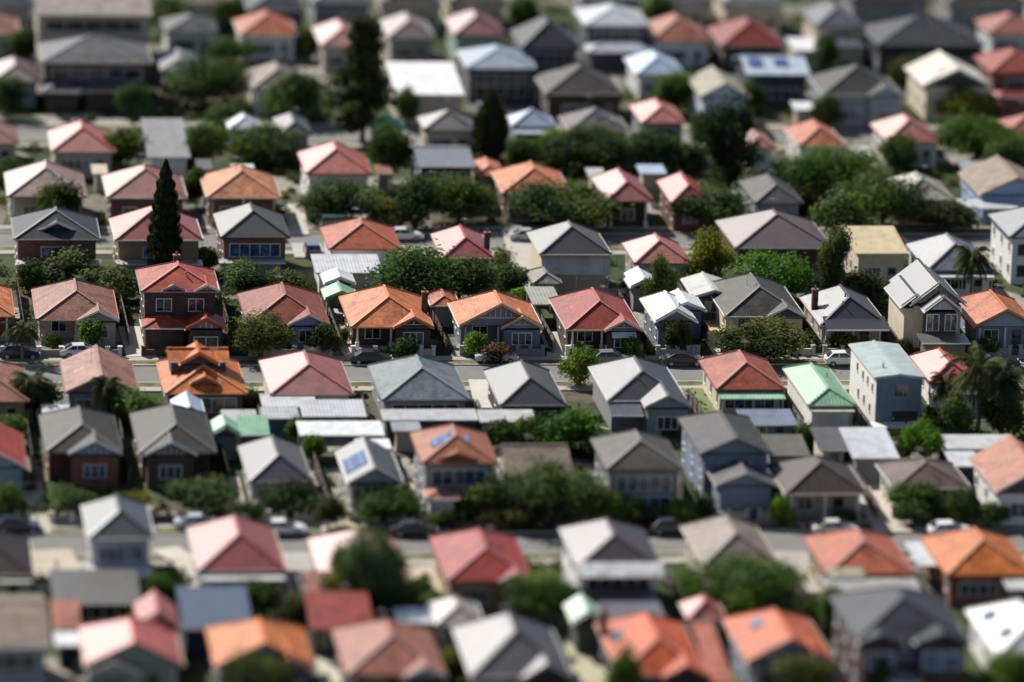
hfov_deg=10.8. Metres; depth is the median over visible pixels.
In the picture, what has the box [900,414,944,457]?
tree
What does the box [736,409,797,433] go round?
shed
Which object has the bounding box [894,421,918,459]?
shrub
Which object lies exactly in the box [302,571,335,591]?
shed
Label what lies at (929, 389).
window
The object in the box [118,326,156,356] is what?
driveway
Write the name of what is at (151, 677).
door
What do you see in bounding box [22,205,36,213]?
window
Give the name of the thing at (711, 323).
driveway
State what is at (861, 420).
fence
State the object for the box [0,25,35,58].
tree
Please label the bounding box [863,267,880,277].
window
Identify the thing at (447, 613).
hut
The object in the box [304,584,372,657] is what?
house
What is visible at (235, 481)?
driveway
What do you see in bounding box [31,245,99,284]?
tree
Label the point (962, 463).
shed
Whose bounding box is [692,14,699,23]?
door
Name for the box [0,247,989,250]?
verge
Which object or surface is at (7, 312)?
house
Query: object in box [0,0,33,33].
house
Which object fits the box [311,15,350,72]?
house
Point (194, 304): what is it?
window
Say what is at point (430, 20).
door
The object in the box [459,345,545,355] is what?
front fence
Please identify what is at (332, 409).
shed
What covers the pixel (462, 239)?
house
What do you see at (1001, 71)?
house
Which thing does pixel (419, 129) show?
kerb
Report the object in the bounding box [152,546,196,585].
driveway
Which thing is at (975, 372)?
palm tree
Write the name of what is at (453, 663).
shrub
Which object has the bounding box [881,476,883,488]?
window
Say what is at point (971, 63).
window
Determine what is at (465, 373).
road
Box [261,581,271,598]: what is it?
door
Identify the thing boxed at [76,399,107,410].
window
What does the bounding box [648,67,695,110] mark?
tree
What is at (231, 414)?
shed
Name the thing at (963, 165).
shed
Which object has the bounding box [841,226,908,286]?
house
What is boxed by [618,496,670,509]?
window
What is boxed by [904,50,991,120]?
house
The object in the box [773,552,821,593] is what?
driveway
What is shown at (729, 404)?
window
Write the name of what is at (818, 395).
house
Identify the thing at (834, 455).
window
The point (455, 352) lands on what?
driveway
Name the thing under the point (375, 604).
tree
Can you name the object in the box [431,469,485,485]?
window
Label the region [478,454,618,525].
tree
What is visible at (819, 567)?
window
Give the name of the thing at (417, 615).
carport
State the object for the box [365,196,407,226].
tree
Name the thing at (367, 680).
window
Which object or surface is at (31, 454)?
fence
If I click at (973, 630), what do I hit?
window
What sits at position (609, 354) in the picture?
parked car
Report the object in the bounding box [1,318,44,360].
palm tree
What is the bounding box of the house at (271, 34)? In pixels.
[232,9,298,60]
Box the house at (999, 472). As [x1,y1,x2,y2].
[968,434,1023,525]
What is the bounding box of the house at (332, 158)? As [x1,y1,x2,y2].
[297,140,371,196]
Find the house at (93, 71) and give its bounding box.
[37,34,152,112]
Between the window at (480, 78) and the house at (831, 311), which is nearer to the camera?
the house at (831, 311)
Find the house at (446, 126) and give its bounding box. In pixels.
[416,99,474,153]
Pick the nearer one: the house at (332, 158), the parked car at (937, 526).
the parked car at (937, 526)
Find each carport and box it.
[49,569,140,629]
[296,421,384,447]
[320,281,354,305]
[354,439,391,449]
[392,607,432,628]
[524,286,556,312]
[690,621,733,681]
[904,541,938,575]
[956,199,1017,229]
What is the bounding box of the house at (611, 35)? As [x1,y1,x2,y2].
[573,3,651,71]
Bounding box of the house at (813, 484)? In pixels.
[767,454,868,524]
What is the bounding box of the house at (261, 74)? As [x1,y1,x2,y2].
[245,54,300,114]
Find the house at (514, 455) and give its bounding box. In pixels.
[493,434,573,511]
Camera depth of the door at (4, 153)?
659.13 m
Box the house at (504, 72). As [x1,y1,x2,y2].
[455,44,536,103]
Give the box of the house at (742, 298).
[711,268,805,332]
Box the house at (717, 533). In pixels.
[679,514,779,579]
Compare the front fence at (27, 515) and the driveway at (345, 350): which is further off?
the driveway at (345, 350)
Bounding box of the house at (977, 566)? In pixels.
[919,527,1023,606]
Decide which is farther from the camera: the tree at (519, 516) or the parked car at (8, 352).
the parked car at (8, 352)
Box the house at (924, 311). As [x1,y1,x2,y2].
[884,258,970,357]
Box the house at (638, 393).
[588,355,691,438]
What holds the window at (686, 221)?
in the house at (673, 187)
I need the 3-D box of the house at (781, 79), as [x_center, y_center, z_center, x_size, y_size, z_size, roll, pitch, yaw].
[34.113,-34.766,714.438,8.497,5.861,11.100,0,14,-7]
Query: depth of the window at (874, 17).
765.73 m
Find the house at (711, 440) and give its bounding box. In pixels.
[677,410,773,498]
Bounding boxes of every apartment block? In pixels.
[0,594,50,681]
[34,0,152,74]
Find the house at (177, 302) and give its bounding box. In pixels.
[135,251,227,348]
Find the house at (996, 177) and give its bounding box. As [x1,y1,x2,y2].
[958,154,1023,223]
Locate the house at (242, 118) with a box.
[225,112,260,153]
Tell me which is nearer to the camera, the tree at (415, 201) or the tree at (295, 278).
the tree at (295, 278)
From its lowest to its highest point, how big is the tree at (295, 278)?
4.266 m
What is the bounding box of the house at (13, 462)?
[0,423,27,493]
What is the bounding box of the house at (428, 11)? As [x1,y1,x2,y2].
[374,0,443,32]
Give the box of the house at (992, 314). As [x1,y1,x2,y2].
[959,283,1023,352]
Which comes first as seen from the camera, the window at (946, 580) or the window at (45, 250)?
the window at (946, 580)
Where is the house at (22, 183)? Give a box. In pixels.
[3,153,87,224]
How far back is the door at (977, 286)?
607.96 m
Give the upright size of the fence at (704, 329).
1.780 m
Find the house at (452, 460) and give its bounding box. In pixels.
[409,423,497,515]
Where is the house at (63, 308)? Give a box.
[31,275,119,346]
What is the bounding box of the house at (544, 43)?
[509,15,581,76]
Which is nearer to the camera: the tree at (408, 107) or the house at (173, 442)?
the house at (173, 442)
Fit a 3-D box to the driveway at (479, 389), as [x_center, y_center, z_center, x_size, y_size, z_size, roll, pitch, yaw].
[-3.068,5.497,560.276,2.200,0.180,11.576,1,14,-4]
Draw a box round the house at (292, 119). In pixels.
[272,109,312,158]
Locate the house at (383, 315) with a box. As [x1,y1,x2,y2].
[338,284,433,352]
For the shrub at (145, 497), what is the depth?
513.92 m
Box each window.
[0,654,38,672]
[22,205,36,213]
[40,246,68,257]
[45,20,141,31]
[50,321,66,331]
[51,68,142,79]
[60,159,89,169]
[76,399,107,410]
[77,92,84,101]
[79,605,129,620]
[83,464,106,477]
[97,545,143,561]
[100,325,108,337]
[103,674,123,681]
[123,207,136,212]
[142,247,149,258]
[156,298,171,311]
[158,465,181,478]
[172,40,194,48]
[188,298,203,311]
[193,336,217,346]
[198,397,236,412]
[210,581,246,585]
[220,206,233,209]
[229,243,280,256]
[247,44,273,52]
[298,330,315,341]
[319,631,335,647]
[321,15,346,22]
[328,56,344,65]
[364,328,380,338]
[366,679,385,681]
[392,404,458,408]
[395,47,411,56]
[403,332,423,344]
[426,172,466,184]
[431,138,451,144]
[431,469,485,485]
[449,629,455,642]
[454,492,464,507]
[461,45,481,48]
[463,589,487,601]
[472,326,487,338]
[474,73,527,84]
[474,86,527,97]
[507,590,516,604]
[512,333,531,344]
[524,135,540,143]
[528,53,572,64]
[561,104,589,113]
[576,331,592,341]
[586,578,649,591]
[586,595,595,602]
[591,30,641,41]
[613,338,627,347]
[615,475,671,491]
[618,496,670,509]
[620,208,634,219]
[643,83,656,92]
[648,128,677,139]
[656,416,678,429]
[660,51,685,59]
[682,214,697,223]
[683,432,685,444]
[691,445,693,457]
[698,475,701,489]
[705,301,715,311]
[708,480,711,492]
[724,400,774,408]
[728,636,731,651]
[732,56,736,64]
[736,650,739,666]
[737,318,752,326]
[744,665,747,680]
[755,153,765,162]
[756,426,766,433]
[759,670,776,681]
[763,88,801,99]
[783,321,795,328]
[795,496,813,510]
[809,551,812,565]
[817,563,820,577]
[827,32,849,36]
[827,452,839,460]
[830,331,845,336]
[833,638,836,653]
[835,612,837,626]
[838,109,863,120]
[843,654,846,669]
[844,626,847,641]
[852,669,855,681]
[853,642,856,657]
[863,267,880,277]
[866,652,894,668]
[870,13,894,21]
[876,111,893,119]
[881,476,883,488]
[885,59,975,70]
[893,385,908,396]
[898,648,916,661]
[922,651,961,669]
[925,314,939,330]
[928,383,930,395]
[935,567,938,579]
[944,279,966,289]
[944,314,957,330]
[944,577,947,591]
[958,582,998,595]
[967,14,989,22]
[971,327,973,338]
[971,627,974,642]
[975,473,977,486]
[983,329,998,341]
[983,644,986,659]
[984,486,987,499]
[995,40,1018,49]
[998,254,1001,265]
[1006,79,1023,87]
[1010,503,1023,516]
[1015,264,1023,277]
[1016,243,1023,256]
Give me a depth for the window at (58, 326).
576.88 m
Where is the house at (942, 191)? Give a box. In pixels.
[889,165,956,225]
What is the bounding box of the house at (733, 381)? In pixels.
[698,340,785,412]
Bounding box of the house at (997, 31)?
[974,11,1023,51]
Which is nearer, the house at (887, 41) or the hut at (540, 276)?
the hut at (540, 276)
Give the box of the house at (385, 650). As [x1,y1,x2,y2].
[331,609,447,681]
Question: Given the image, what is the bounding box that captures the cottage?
[133,589,178,628]
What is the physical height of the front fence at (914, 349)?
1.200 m
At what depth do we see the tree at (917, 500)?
516.97 m
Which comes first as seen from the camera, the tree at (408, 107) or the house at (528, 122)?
the house at (528, 122)
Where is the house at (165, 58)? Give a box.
[156,47,196,91]
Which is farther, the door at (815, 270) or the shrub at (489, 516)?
the door at (815, 270)
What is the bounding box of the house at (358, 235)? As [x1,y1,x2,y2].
[319,207,400,275]
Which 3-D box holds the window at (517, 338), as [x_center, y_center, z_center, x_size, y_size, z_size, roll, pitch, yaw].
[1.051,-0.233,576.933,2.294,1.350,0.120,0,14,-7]
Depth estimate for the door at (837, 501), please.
517.87 m
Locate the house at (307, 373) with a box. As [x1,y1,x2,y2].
[258,347,354,398]
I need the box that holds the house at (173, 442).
[129,403,216,488]
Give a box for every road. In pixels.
[0,233,990,246]
[18,129,938,142]
[24,365,1023,381]
[26,530,1023,554]
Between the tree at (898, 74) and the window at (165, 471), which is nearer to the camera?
the window at (165, 471)
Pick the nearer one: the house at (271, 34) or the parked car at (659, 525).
the parked car at (659, 525)
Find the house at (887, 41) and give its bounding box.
[860,5,986,76]
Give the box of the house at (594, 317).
[548,285,642,351]
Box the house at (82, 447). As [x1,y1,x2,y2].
[38,405,121,487]
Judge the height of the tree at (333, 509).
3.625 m
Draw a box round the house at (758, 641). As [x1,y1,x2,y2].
[721,607,838,681]
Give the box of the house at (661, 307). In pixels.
[639,288,706,349]
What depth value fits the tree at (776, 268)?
603.29 m
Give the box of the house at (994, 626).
[964,598,1023,670]
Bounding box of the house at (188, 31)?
[159,3,218,56]
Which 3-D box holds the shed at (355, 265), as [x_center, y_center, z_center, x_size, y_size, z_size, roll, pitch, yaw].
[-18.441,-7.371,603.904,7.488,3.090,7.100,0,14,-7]
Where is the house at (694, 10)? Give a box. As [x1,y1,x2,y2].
[648,0,709,30]
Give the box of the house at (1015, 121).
[997,101,1023,144]
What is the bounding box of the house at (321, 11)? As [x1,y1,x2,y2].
[308,0,372,25]
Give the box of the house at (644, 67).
[623,49,683,99]
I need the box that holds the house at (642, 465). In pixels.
[590,429,683,509]
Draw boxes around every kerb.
[0,232,990,234]
[0,246,990,247]
[17,128,934,131]
[17,528,1023,534]
[24,363,1023,365]
[48,380,1021,382]
[75,549,1023,555]
[410,141,786,142]
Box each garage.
[140,118,190,179]
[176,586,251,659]
[428,289,457,326]
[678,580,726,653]
[680,271,722,319]
[706,458,777,517]
[785,38,818,69]
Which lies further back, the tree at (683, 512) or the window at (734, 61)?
the window at (734, 61)
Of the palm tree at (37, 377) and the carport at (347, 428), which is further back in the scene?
the palm tree at (37, 377)
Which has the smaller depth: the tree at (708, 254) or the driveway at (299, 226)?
the tree at (708, 254)
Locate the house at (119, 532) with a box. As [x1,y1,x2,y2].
[80,494,154,591]
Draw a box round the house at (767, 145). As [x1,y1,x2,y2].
[746,121,776,170]
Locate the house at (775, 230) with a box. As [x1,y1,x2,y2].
[715,198,827,282]
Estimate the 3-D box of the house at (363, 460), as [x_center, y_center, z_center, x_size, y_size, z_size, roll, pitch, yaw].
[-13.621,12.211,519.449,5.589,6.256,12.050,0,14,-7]
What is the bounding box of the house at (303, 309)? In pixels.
[236,275,330,350]
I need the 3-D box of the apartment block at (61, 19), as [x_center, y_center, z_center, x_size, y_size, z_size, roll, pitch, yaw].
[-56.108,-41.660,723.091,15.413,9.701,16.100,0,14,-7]
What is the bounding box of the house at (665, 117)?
[628,97,686,161]
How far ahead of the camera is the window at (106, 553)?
487.20 m
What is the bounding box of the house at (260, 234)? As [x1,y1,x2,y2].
[212,202,290,282]
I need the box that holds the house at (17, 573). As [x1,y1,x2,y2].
[0,530,34,594]
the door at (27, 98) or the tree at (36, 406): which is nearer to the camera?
the tree at (36, 406)
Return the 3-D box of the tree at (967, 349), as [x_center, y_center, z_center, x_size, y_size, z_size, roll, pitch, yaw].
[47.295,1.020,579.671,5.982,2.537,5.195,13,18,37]
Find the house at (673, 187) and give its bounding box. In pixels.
[656,171,711,230]
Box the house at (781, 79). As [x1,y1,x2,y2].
[733,55,809,106]
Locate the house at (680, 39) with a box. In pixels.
[646,10,711,67]
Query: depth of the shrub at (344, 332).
578.69 m
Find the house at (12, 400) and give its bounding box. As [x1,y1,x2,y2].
[0,360,29,425]
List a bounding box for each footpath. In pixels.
[0,225,991,229]
[0,250,989,255]
[0,355,1023,360]
[5,122,941,127]
[16,143,953,149]
[50,518,995,527]
[56,385,1023,391]
[78,555,1023,567]
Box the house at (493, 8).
[442,0,507,29]
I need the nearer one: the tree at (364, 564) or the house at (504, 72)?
the tree at (364, 564)
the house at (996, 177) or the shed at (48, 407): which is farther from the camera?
the house at (996, 177)
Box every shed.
[41,404,69,412]
[50,599,80,653]
[53,632,80,667]
[91,164,107,192]
[170,390,204,411]
[195,159,212,171]
[209,413,269,459]
[220,409,256,444]
[230,164,253,167]
[259,394,314,420]
[260,407,298,437]
[298,399,366,437]
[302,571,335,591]
[310,254,379,292]
[319,267,355,306]
[373,164,393,192]
[380,409,478,443]
[390,421,420,451]
[476,101,482,109]
[477,409,533,443]
[528,77,536,102]
[562,592,599,652]
[585,168,603,187]
[592,586,664,618]
[636,164,666,192]
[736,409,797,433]
[761,434,809,474]
[790,101,812,123]
[810,427,848,461]
[818,578,921,620]
[839,427,899,481]
[843,147,871,159]
[941,434,1008,453]
[944,451,974,487]
[957,161,980,185]
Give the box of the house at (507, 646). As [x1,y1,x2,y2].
[451,604,573,681]
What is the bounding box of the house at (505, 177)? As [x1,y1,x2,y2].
[490,161,569,221]
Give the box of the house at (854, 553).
[803,523,915,593]
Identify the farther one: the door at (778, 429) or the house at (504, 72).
the house at (504, 72)
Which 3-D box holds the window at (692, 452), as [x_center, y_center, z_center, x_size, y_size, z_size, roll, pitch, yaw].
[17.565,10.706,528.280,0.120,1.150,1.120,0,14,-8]
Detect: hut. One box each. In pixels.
[426,595,482,653]
[526,266,562,305]
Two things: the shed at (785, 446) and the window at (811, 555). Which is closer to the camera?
the window at (811, 555)
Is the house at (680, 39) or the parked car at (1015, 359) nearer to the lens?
the parked car at (1015, 359)
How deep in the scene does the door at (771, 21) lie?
758.84 m
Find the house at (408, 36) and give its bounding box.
[379,11,434,61]
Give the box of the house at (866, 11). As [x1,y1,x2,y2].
[839,0,931,23]
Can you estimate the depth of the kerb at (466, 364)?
572.08 m
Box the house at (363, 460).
[335,435,404,512]
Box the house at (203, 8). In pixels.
[176,0,227,29]
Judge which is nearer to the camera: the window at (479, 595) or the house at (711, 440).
the window at (479, 595)
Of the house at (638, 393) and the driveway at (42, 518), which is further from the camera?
the house at (638, 393)
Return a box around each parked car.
[0,342,39,358]
[0,514,40,532]
[60,342,91,357]
[174,512,216,530]
[262,517,306,536]
[303,242,321,256]
[320,214,350,225]
[348,348,392,363]
[388,518,437,537]
[393,226,423,241]
[474,347,518,362]
[508,227,532,240]
[594,349,628,362]
[649,516,688,535]
[660,350,702,366]
[810,518,859,532]
[823,350,850,366]
[927,520,969,534]
[976,352,1020,366]
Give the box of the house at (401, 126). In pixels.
[369,115,406,140]
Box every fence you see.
[2,511,30,518]
[16,280,23,320]
[26,417,34,483]
[37,345,122,356]
[49,511,82,522]
[117,290,128,345]
[117,417,129,486]
[141,345,222,355]
[149,510,226,522]
[169,558,178,613]
[213,417,228,483]
[217,293,232,349]
[248,345,332,355]
[255,509,315,521]
[256,402,260,414]
[295,572,308,629]
[309,449,328,497]
[320,287,339,350]
[347,509,406,520]
[351,345,435,355]
[360,394,375,438]
[390,445,412,517]
[421,509,480,520]
[428,304,446,353]
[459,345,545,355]
[476,399,496,455]
[528,298,553,351]
[551,612,560,632]
[565,345,642,355]
[617,290,647,353]
[655,345,700,355]
[665,566,685,609]
[676,280,708,341]
[677,473,686,500]
[688,390,703,413]
[707,507,773,518]
[780,391,813,447]
[782,344,814,354]
[789,566,823,635]
[801,507,863,518]
[802,318,809,341]
[822,344,850,354]
[843,453,878,518]
[850,398,872,426]
[881,326,897,342]
[892,506,945,517]
[907,344,919,354]
[917,573,931,591]
[937,449,980,506]
[975,344,1023,354]
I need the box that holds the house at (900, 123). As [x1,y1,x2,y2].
[869,104,941,167]
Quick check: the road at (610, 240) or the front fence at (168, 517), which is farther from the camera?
the road at (610, 240)
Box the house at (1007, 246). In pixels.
[987,206,1023,283]
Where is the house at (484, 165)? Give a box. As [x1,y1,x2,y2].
[471,156,500,196]
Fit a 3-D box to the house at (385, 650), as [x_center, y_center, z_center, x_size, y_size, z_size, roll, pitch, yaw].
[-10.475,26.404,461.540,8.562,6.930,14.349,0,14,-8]
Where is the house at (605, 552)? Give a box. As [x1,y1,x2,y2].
[557,517,665,602]
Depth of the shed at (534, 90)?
707.63 m
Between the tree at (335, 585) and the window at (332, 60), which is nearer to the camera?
the tree at (335, 585)
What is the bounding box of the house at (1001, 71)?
[973,47,1023,116]
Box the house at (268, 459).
[237,434,312,512]
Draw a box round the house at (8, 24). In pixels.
[0,5,19,57]
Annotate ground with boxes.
[0,0,1023,681]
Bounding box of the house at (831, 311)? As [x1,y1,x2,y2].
[799,284,888,347]
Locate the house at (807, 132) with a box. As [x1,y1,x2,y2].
[783,119,847,160]
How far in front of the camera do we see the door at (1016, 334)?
585.10 m
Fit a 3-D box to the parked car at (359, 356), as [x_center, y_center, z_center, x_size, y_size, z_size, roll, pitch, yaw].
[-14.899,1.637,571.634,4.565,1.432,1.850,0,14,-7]
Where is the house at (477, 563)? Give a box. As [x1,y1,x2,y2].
[429,525,530,615]
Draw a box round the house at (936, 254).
[905,232,995,295]
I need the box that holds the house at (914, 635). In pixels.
[827,585,972,681]
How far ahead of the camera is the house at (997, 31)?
748.50 m
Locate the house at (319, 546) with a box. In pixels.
[306,528,411,614]
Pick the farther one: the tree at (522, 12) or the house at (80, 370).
the tree at (522, 12)
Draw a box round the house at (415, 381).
[367,354,470,424]
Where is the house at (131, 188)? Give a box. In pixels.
[101,153,187,217]
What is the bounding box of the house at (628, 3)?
[572,0,638,16]
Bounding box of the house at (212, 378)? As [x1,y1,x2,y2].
[156,340,247,420]
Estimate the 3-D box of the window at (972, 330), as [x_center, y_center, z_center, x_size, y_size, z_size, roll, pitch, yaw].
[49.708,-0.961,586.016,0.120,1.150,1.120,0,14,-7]
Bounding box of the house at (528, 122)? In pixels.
[507,108,556,143]
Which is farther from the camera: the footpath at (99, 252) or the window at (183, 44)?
the window at (183, 44)
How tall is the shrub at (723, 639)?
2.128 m
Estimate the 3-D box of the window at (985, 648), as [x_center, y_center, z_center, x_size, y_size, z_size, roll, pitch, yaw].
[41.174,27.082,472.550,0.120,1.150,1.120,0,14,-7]
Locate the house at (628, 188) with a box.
[590,167,653,228]
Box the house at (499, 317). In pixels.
[447,290,543,351]
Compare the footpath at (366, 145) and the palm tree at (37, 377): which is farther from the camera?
the footpath at (366, 145)
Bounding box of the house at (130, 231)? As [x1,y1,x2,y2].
[109,205,203,281]
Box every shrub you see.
[0,412,27,443]
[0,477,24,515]
[12,257,53,288]
[41,331,62,348]
[75,317,107,344]
[114,491,128,495]
[125,489,152,503]
[149,562,189,596]
[198,243,220,267]
[222,338,228,346]
[222,574,287,617]
[242,383,262,411]
[275,589,306,622]
[280,412,303,442]
[301,431,328,459]
[338,327,351,342]
[378,345,392,354]
[389,334,421,356]
[439,647,465,681]
[463,330,489,355]
[472,339,515,364]
[474,507,513,529]
[481,416,520,447]
[506,287,528,300]
[602,634,644,681]
[619,333,646,358]
[634,503,667,525]
[668,138,708,174]
[674,569,701,597]
[693,492,720,519]
[720,630,727,653]
[738,76,769,112]
[766,649,839,681]
[767,494,797,524]
[794,421,814,450]
[807,93,848,128]
[811,582,845,632]
[819,331,858,351]
[834,507,862,524]
[840,265,889,308]
[892,338,912,353]
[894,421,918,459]
[900,52,927,63]
[977,336,1004,353]
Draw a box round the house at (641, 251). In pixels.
[621,232,691,289]
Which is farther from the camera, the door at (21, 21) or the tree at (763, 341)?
the door at (21, 21)
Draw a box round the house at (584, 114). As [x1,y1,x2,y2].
[558,96,629,158]
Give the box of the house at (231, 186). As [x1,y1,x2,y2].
[200,156,281,227]
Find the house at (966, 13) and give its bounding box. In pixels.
[936,0,1023,29]
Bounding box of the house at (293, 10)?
[244,0,306,40]
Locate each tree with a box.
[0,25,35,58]
[0,71,28,117]
[0,154,24,183]
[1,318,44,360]
[8,366,55,422]
[8,369,64,419]
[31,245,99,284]
[32,176,85,212]
[43,481,99,515]
[73,261,139,303]
[89,375,121,411]
[101,381,164,427]
[103,126,149,168]
[112,78,152,126]
[140,570,177,601]
[146,159,183,265]
[149,0,198,34]
[152,50,252,106]
[158,473,245,516]
[182,118,231,169]
[183,164,206,206]
[203,98,258,132]
[204,647,299,681]
[205,34,259,60]
[210,0,247,32]
[219,257,277,295]
[220,121,309,164]
[222,305,299,358]
[223,498,268,521]
[254,73,314,114]
[254,474,323,516]
[265,266,314,290]
[267,66,325,115]
[291,24,318,59]
[291,173,393,220]
[305,318,343,354]
[314,492,353,527]
[316,535,358,590]
[322,14,403,143]
[329,513,416,616]
[349,482,430,521]
[362,115,413,183]
[363,238,469,297]
[363,576,415,619]
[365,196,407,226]
[392,170,445,230]
[393,81,420,127]
[405,574,437,604]
[409,590,450,612]
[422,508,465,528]
[430,166,503,223]
[431,251,505,298]
[454,481,516,519]
[470,89,511,158]
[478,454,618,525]
[493,260,529,289]
[493,502,544,527]
[499,562,596,625]
[500,175,634,227]
[502,133,543,166]
[506,0,542,25]
[515,411,548,443]
[530,115,633,169]
[532,407,606,452]
[536,126,565,162]
[553,342,600,385]
[555,480,622,523]
[555,581,586,622]
[579,430,606,458]
[593,493,654,525]
[615,123,689,163]
[638,0,676,19]
[639,252,679,295]
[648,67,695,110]
[659,496,701,522]
[660,317,696,349]
[661,548,809,615]
[665,183,759,229]
[681,224,741,277]
[687,110,714,143]
[694,90,762,191]
[702,311,821,362]
[726,247,817,297]
[764,147,839,194]
[779,176,829,209]
[781,592,819,621]
[795,140,899,198]
[806,186,888,236]
[812,29,843,70]
[816,219,856,289]
[826,165,935,225]
[872,653,890,681]
[873,128,922,170]
[882,478,941,522]
[887,54,912,93]
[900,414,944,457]
[905,196,990,231]
[927,108,1023,160]
[928,368,957,405]
[934,483,983,524]
[935,84,1002,121]
[938,388,980,433]
[940,341,1010,433]
[952,244,992,293]
[965,344,979,356]
[972,644,1023,681]
[974,357,1023,433]
[974,500,1012,528]
[975,394,1023,438]
[982,134,1023,167]
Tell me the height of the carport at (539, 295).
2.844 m
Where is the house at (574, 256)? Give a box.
[526,220,612,294]
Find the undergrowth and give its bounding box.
[0,0,1023,665]
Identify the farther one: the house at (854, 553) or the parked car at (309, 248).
the parked car at (309, 248)
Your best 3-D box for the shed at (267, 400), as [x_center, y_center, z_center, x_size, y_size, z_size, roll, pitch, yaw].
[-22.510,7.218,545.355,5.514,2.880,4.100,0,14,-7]
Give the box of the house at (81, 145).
[47,119,115,177]
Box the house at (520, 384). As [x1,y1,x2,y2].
[483,359,566,432]
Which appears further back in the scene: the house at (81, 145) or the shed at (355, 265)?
the house at (81, 145)
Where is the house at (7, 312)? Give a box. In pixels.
[0,284,14,340]
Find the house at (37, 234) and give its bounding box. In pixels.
[10,206,100,286]
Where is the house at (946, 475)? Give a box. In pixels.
[875,447,972,516]
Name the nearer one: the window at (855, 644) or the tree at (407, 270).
the window at (855, 644)
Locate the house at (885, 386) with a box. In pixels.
[848,340,925,428]
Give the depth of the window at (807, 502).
517.36 m
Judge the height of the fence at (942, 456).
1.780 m
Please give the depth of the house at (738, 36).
732.10 m
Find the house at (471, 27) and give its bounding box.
[443,3,505,61]
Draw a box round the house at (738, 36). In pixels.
[706,15,785,72]
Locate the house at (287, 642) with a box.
[205,617,314,681]
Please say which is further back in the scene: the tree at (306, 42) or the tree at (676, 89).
the tree at (306, 42)
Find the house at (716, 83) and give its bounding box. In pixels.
[686,65,750,116]
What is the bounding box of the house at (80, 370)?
[59,344,138,420]
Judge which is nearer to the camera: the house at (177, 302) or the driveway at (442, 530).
the driveway at (442, 530)
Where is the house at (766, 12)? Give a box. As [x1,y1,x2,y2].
[712,0,784,34]
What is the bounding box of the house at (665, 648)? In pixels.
[593,605,710,681]
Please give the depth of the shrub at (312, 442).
531.51 m
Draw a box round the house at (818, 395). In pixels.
[782,362,855,426]
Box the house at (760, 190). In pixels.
[737,169,803,214]
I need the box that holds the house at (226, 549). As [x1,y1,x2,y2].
[186,514,286,607]
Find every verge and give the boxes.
[0,229,990,232]
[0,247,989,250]
[7,359,1023,364]
[8,523,1023,532]
[16,125,943,130]
[20,140,948,145]
[52,381,1023,386]
[75,550,1023,560]
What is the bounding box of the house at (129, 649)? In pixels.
[78,616,184,681]
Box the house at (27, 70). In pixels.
[0,55,40,107]
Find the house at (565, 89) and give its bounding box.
[533,53,623,121]
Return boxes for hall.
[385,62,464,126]
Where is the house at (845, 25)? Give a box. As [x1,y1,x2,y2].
[800,0,868,66]
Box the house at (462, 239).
[430,217,494,285]
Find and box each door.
[1,150,8,160]
[2,41,9,55]
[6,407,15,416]
[8,584,18,594]
[18,19,23,33]
[23,91,29,106]
[96,159,104,163]
[147,674,158,681]
[201,40,207,54]
[215,16,221,28]
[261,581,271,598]
[281,44,287,59]
[417,47,424,61]
[426,17,433,31]
[458,138,465,145]
[490,13,497,19]
[543,410,552,420]
[605,104,612,112]
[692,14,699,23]
[693,51,700,65]
[767,18,774,30]
[774,426,784,433]
[812,263,820,281]
[832,497,843,516]
[860,331,868,341]
[887,267,895,284]
[922,149,930,165]
[973,279,982,292]
[1008,591,1019,599]
[1012,330,1020,347]
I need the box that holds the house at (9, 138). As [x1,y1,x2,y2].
[0,121,19,165]
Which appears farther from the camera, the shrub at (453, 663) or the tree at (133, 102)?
the tree at (133, 102)
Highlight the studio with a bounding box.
[621,266,653,310]
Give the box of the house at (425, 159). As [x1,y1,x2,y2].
[408,145,474,184]
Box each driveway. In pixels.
[22,481,51,532]
[31,549,80,592]
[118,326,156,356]
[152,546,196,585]
[219,477,244,512]
[282,204,308,235]
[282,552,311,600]
[291,243,323,258]
[315,496,356,533]
[316,656,341,681]
[330,309,351,357]
[404,477,450,534]
[407,565,443,595]
[450,343,473,356]
[468,379,491,408]
[502,229,530,288]
[541,331,563,357]
[563,636,606,681]
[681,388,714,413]
[703,320,724,354]
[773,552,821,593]
[859,482,911,532]
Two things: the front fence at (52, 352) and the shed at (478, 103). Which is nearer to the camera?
the front fence at (52, 352)
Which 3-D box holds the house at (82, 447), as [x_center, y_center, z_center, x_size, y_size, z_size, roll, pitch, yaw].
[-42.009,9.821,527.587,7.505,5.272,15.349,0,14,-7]
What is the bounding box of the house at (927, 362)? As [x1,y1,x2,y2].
[909,347,976,413]
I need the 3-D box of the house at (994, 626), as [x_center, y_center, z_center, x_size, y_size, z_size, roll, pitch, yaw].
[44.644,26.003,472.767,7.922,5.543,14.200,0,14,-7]
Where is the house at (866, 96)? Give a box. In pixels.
[806,63,903,127]

